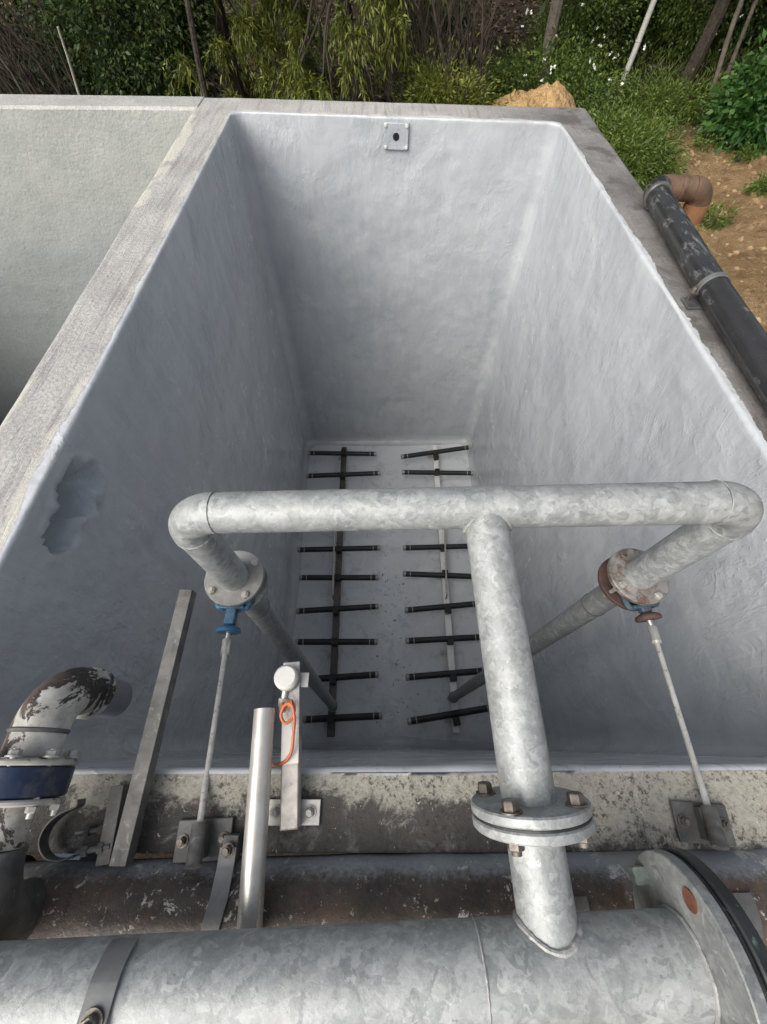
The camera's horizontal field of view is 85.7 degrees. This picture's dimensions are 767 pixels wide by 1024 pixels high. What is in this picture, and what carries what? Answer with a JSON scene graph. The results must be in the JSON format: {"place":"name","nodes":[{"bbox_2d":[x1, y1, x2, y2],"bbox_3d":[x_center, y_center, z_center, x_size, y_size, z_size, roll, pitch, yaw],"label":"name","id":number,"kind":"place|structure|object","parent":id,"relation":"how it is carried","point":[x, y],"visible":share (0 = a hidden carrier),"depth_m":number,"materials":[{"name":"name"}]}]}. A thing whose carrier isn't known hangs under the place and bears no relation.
{"place":"outdoors","nodes":[
{"label":"outdoors","id":0,"kind":"place"},
{"bbox_2d":[0,0,766,860],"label":"ground","id":1,"kind":"structure","parent":0,"point":[754,228],"depth_m":4.85,"materials":[{"name":"brown soil"}]},
{"bbox_2d":[0,0,86,94],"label":"bare shrub","id":2,"kind":"object","parent":1,"relation":"on","point":[6,84],"visible":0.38,"depth_m":4.24,"materials":[{"name":"brown plant"}]},
{"bbox_2d":[57,26,80,94],"bbox_3d":[-3.016,-3.977,4.236,0.254,1.312,0.052,-3,59,-2],"label":"dead sapling","id":3,"kind":"object","parent":1,"relation":"on","point":[69,62],"visible":0.38,"depth_m":3.87,"materials":[{"name":"wood"}]},
{"bbox_2d":[0,0,163,94],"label":"leafy shrub","id":4,"kind":"object","parent":1,"relation":"on","point":[81,77],"visible":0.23,"depth_m":5.24,"materials":[{"name":"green plant"}]},
{"bbox_2d":[0,94,204,425],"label":"adjoining tank","id":5,"kind":"object","parent":1,"relation":"on","point":[77,173],"visible":0.28,"depth_m":4.02,"materials":[{"name":"grey concrete"}]},
{"bbox_2d":[16,0,232,97],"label":"leafy shrub","id":6,"kind":"object","parent":1,"relation":"on","point":[113,69],"visible":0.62,"depth_m":4.17,"materials":[{"name":"green plant"}]},
{"bbox_2d":[184,0,208,97],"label":"slender tree","id":7,"kind":"object","parent":1,"relation":"on","point":[193,35],"visible":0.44,"depth_m":3.87,"materials":[{"name":"brown plant"}]},
{"bbox_2d":[97,0,311,98],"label":"willow tree","id":8,"kind":"object","parent":1,"relation":"on","point":[237,82],"visible":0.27,"depth_m":4.19,"materials":[{"name":"green plant"}]},
{"bbox_2d":[194,0,379,100],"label":"willow tree","id":9,"kind":"object","parent":1,"relation":"on","point":[308,59],"visible":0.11,"depth_m":4.96,"materials":[{"name":"green plant"}]},
{"bbox_2d":[243,0,444,102],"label":"willow tree","id":10,"kind":"object","parent":1,"relation":"on","point":[352,79],"visible":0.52,"depth_m":3.98,"materials":[{"name":"green plant"}]},
{"bbox_2d":[0,0,762,103],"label":"leaf litter","id":11,"kind":"object","parent":1,"relation":"on","point":[496,37],"visible":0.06,"depth_m":6.07,"materials":[{"name":"plant"}]},
{"bbox_2d":[0,98,766,853],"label":"concrete tank","id":12,"kind":"object","parent":1,"relation":"on","point":[274,294],"visible":0.81,"depth_m":2.83,"materials":[{"name":"grey concrete"}]},
{"bbox_2d":[38,799,109,861],"bbox_3d":[-0.689,0.734,0.920,0.147,0.035,0.106,36,65,20],"label":"loose pipe clamp","id":13,"kind":"object","parent":12,"relation":"on","point":[45,852],"visible":1,"depth_m":0.91,"materials":[{"name":"metal"}]},
{"bbox_2d":[54,854,96,859],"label":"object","id":14,"kind":"structure","parent":12,"relation":"attached to","point":[91,856],"depth_m":1.18,"materials":[{"name":"blue paint"}]},
{"bbox_2d":[75,825,102,836],"bbox_3d":[-0.670,0.730,0.946,0.062,0.020,0.017,-5,59,-3],"label":"loose bolt","id":15,"kind":"object","parent":12,"relation":"on","point":[88,831],"visible":0.79,"depth_m":0.94,"materials":[{"name":"metal"}]},
{"bbox_2d":[95,784,129,865],"bbox_3d":[-0.617,0.712,0.946,0.030,0.032,0.146,-5,59,-3],"label":"steel channel","id":16,"kind":"object","parent":12,"relation":"on","point":[116,803],"visible":0.81,"depth_m":0.94,"materials":[{"name":"grey metal"}]},
{"bbox_2d":[109,589,196,866],"bbox_3d":[-0.564,0.495,1.041,0.036,0.062,0.611,1,59,0],"label":"steel channel","id":17,"kind":"object","parent":12,"relation":"on","point":[129,829],"visible":1,"depth_m":1.00,"materials":[{"name":"grey metal"}]},
{"bbox_2d":[172,638,233,869],"bbox_3d":[-0.430,0.580,1.103,0.128,0.247,0.544,-5,59,-3],"label":"valve spindle","id":18,"kind":"object","parent":12,"relation":"attached to","point":[199,839],"visible":0.93,"depth_m":0.94,"materials":[{"name":"silver metal"}]},
{"bbox_2d":[215,599,252,637],"bbox_3d":[-0.501,0.310,1.394,0.132,0.079,0.284,0,59,0],"label":"butterfly valve","id":19,"kind":"object","parent":18,"relation":"attached to","point":[228,628],"visible":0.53,"depth_m":1.35,"materials":[{"name":"blue paint"}]},
{"bbox_2d":[238,566,337,711],"bbox_3d":[-0.503,1.191,2.988,0.200,3.629,0.196,0,59,0],"label":"drop pipe","id":20,"kind":"object","parent":19,"relation":"attached to","point":[262,614],"visible":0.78,"depth_m":1.95,"materials":[{"name":"metal"}]},
{"bbox_2d":[268,661,320,830],"bbox_3d":[-0.211,0.561,1.018,0.126,0.074,0.356,0,59,0],"label":"sensor arm","id":21,"kind":"object","parent":12,"relation":"on","point":[290,809],"visible":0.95,"depth_m":0.96},
{"bbox_2d":[272,665,308,766],"bbox_3d":[-0.235,0.510,1.038,0.082,0.126,0.222,0,59,0],"label":"level sensor","id":22,"kind":"object","parent":21,"relation":"attached to","point":[288,678],"visible":1,"depth_m":1.02,"materials":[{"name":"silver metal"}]},
{"bbox_2d":[295,447,382,736],"bbox_3d":[-0.583,0.701,5.448,1.151,0.276,3.982,0,59,0],"label":"air diffuser grid","id":23,"kind":"object","parent":12,"relation":"on","point":[330,719],"visible":0.81,"depth_m":5.04,"materials":[{"name":"black rubber"}]},
{"bbox_2d":[24,848,766,947],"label":"rusty pipe","id":24,"kind":"object","parent":12,"relation":"attached to","point":[84,898],"visible":0.36,"depth_m":0.86,"materials":[{"name":"brown metal"}]},
{"bbox_2d":[0,667,132,940],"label":"outlet elbow","id":25,"kind":"object","parent":24,"relation":"attached to","point":[52,709],"visible":1,"depth_m":0.84,"materials":[{"name":"grey metal"}]},
{"bbox_2d":[200,833,242,930],"bbox_3d":[-0.349,0.839,0.898,0.059,0.150,0.233,10,59,6],"label":"pipe strap","id":26,"kind":"object","parent":24,"relation":"attached to","point":[229,854],"visible":0.58,"depth_m":0.87,"materials":[{"name":"grey metal"}]},
{"bbox_2d":[236,708,274,928],"bbox_3d":[-0.274,0.653,0.897,0.049,0.049,0.410,-4,59,-2],"label":"stainless tube","id":27,"kind":"object","parent":24,"relation":"on","point":[251,890],"visible":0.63,"depth_m":0.87,"materials":[{"name":"metal"}]},
{"bbox_2d":[0,813,766,1023],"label":"air pipe","id":28,"kind":"object","parent":24,"relation":"on","point":[682,942],"visible":0.97,"depth_m":0.65,"materials":[{"name":"metal"}]},
{"bbox_2d":[77,938,138,1023],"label":"pipe strap","id":29,"kind":"object","parent":28,"relation":"attached to","point":[97,1005],"visible":1,"depth_m":0.64,"materials":[{"name":"grey metal"}]},
{"bbox_2d":[401,445,488,732],"bbox_3d":[0.798,0.669,5.467,1.106,0.276,3.984,0,59,0],"label":"air diffuser grid","id":30,"kind":"object","parent":12,"relation":"on","point":[455,713],"visible":0.74,"depth_m":5.03,"materials":[{"name":"black rubber"}]},
{"bbox_2d":[648,625,736,850],"bbox_3d":[0.773,0.546,1.112,0.131,0.219,0.554,7,59,4],"label":"valve spindle","id":31,"kind":"object","parent":12,"relation":"attached to","point":[706,821],"visible":1,"depth_m":0.96,"materials":[{"name":"silver metal"}]},
{"bbox_2d":[620,595,661,625],"bbox_3d":[0.844,0.284,1.380,0.139,0.080,0.246,0,59,0],"label":"butterfly valve","id":32,"kind":"object","parent":31,"relation":"attached to","point":[647,614],"visible":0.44,"depth_m":1.34,"materials":[{"name":"blue paint"}]},
{"bbox_2d":[168,480,763,856],"bbox_3d":[0.171,0.348,1.052,1.541,0.643,0.766,0,59,0],"label":"overhead air header","id":33,"kind":"object","parent":32,"relation":"attached to","point":[526,796],"visible":0.98,"depth_m":0.93,"materials":[{"name":"metal"}]},
{"bbox_2d":[447,558,636,702],"bbox_3d":[0.826,1.161,2.991,0.265,3.656,0.196,61,75,28],"label":"drop pipe","id":34,"kind":"object","parent":33,"relation":"attached to","point":[590,606],"visible":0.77,"depth_m":1.75,"materials":[{"name":"metal"}]},
{"bbox_2d":[643,173,766,410],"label":"black pipe","id":35,"kind":"object","parent":12,"relation":"on","point":[739,328],"visible":0.99,"depth_m":2.00,"materials":[{"name":"plastic"}]},
{"bbox_2d":[680,272,731,309],"bbox_3d":[1.563,-1.053,1.964,0.194,0.149,0.090,0,59,0],"label":"saddle clamp","id":36,"kind":"object","parent":12,"relation":"on","point":[689,302],"visible":0.67,"depth_m":1.98,"materials":[{"name":"grey metal"}]},
{"bbox_2d":[5,0,765,121],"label":"ground cover","id":37,"kind":"object","parent":1,"relation":"on","point":[708,69],"visible":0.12,"depth_m":5.72,"materials":[{"name":"green plant"}]},
{"bbox_2d":[353,0,508,85],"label":"leafy shrub","id":38,"kind":"object","parent":1,"relation":"on","point":[463,20],"visible":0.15,"depth_m":5.08,"materials":[{"name":"green plant"}]},
{"bbox_2d":[362,0,505,103],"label":"bare shrub","id":39,"kind":"object","parent":1,"relation":"on","point":[436,30],"visible":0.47,"depth_m":4.32,"materials":[{"name":"brown plant"}]},
{"bbox_2d":[375,21,514,105],"bbox_3d":[0.634,-4.296,4.431,1.491,1.276,1.355,12,59,7],"label":"leafy shrub","id":40,"kind":"object","parent":1,"relation":"on","point":[432,90],"visible":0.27,"depth_m":4.22,"materials":[{"name":"green plant"}]},
{"bbox_2d":[489,79,575,107],"bbox_3d":[1.611,-4.300,4.762,2.800,0.941,1.800,0,59,0],"label":"earth mound","id":41,"kind":"object","parent":1,"relation":"on","point":[554,94],"visible":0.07,"depth_m":4.39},
{"bbox_2d":[438,7,645,124],"bbox_3d":[1.832,-5.233,5.016,2.680,1.254,1.691,0,59,0],"label":"flowering shrub","id":42,"kind":"object","parent":1,"relation":"on","point":[513,75],"visible":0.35,"depth_m":4.88,"materials":[{"name":"green plant"}]},
{"bbox_2d":[535,0,563,88],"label":"slender tree","id":43,"kind":"object","parent":1,"relation":"on","point":[556,8],"visible":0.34,"depth_m":4.76,"materials":[{"name":"grey plant"}]},
{"bbox_2d":[511,0,659,90],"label":"flowering shrub","id":44,"kind":"object","parent":1,"relation":"on","point":[585,25],"visible":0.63,"depth_m":5.22,"materials":[{"name":"green plant"}]},
{"bbox_2d":[618,0,656,94],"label":"white pole","id":45,"kind":"object","parent":1,"relation":"on","point":[638,40],"visible":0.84,"depth_m":5.08,"materials":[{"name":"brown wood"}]},
{"bbox_2d":[578,0,699,46],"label":"hillside shrub","id":46,"kind":"object","parent":1,"relation":"on","point":[642,10],"visible":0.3,"depth_m":5.67,"materials":[{"name":"green plant"}]},
{"bbox_2d":[578,74,704,190],"bbox_3d":[2.672,-4.225,4.639,1.731,0.904,1.769,17,60,10],"label":"weed patch","id":47,"kind":"object","parent":1,"relation":"on","point":[641,152],"visible":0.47,"depth_m":4.48,"materials":[{"name":"green plant"}]},
{"bbox_2d":[596,60,733,135],"bbox_3d":[3.977,-5.388,5.287,2.924,0.640,1.479,0,59,0],"label":"weed patch","id":48,"kind":"object","parent":1,"relation":"on","point":[668,104],"visible":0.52,"depth_m":5.23,"materials":[{"name":"green plant"}]},
{"bbox_2d":[636,0,766,65],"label":"hillside shrub","id":49,"kind":"object","parent":1,"relation":"on","point":[695,30],"visible":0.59,"depth_m":5.41,"materials":[{"name":"green plant"}]},
{"bbox_2d":[680,0,730,89],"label":"slender tree","id":50,"kind":"object","parent":1,"relation":"on","point":[713,23],"visible":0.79,"depth_m":5.09,"materials":[{"name":"brown plant"}]},
{"bbox_2d":[689,132,728,155],"bbox_3d":[3.907,-4.402,4.960,0.380,0.294,0.435,38,66,20],"label":"earth weed","id":51,"kind":"object","parent":1,"relation":"on","point":[702,145],"visible":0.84,"depth_m":4.95,"materials":[{"name":"green plant"}]},
{"bbox_2d":[661,124,766,323],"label":"stones","id":52,"kind":"object","parent":1,"relation":"on","point":[741,238],"visible":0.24,"depth_m":4.32,"materials":[{"name":"stone"}]},
{"bbox_2d":[700,196,746,232],"bbox_3d":[3.275,-2.901,4.069,0.401,0.306,0.401,36,65,20],"label":"earth weed","id":53,"kind":"object","parent":1,"relation":"on","point":[707,218],"visible":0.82,"depth_m":4.05,"materials":[{"name":"green plant"}]},
{"bbox_2d":[709,0,743,91],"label":"slender tree","id":54,"kind":"object","parent":1,"relation":"on","point":[727,40],"visible":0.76,"depth_m":5.00,"materials":[{"name":"grey plant"}]},
{"bbox_2d":[690,29,766,158],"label":"broadleaf shrub","id":55,"kind":"object","parent":1,"relation":"on","point":[738,115],"visible":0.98,"depth_m":4.70,"materials":[{"name":"green plant"}]},
{"bbox_2d":[723,0,757,80],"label":"slender tree","id":56,"kind":"object","parent":1,"relation":"on","point":[740,39],"visible":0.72,"depth_m":5.09,"materials":[{"name":"grey plant"}]},
{"bbox_2d":[719,0,766,57],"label":"hillside shrub","id":57,"kind":"object","parent":1,"relation":"on","point":[753,32],"visible":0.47,"depth_m":5.37,"materials":[{"name":"green plant"}]},
{"bbox_2d":[719,141,766,164],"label":"earth weed","id":58,"kind":"object","parent":1,"relation":"on","point":[738,158],"visible":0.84,"depth_m":4.75,"materials":[{"name":"green plant"}]},
{"bbox_2d":[739,170,766,197],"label":"earth weed","id":59,"kind":"object","parent":1,"relation":"on","point":[760,186],"visible":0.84,"depth_m":4.30,"materials":[{"name":"green plant"}]}
]}

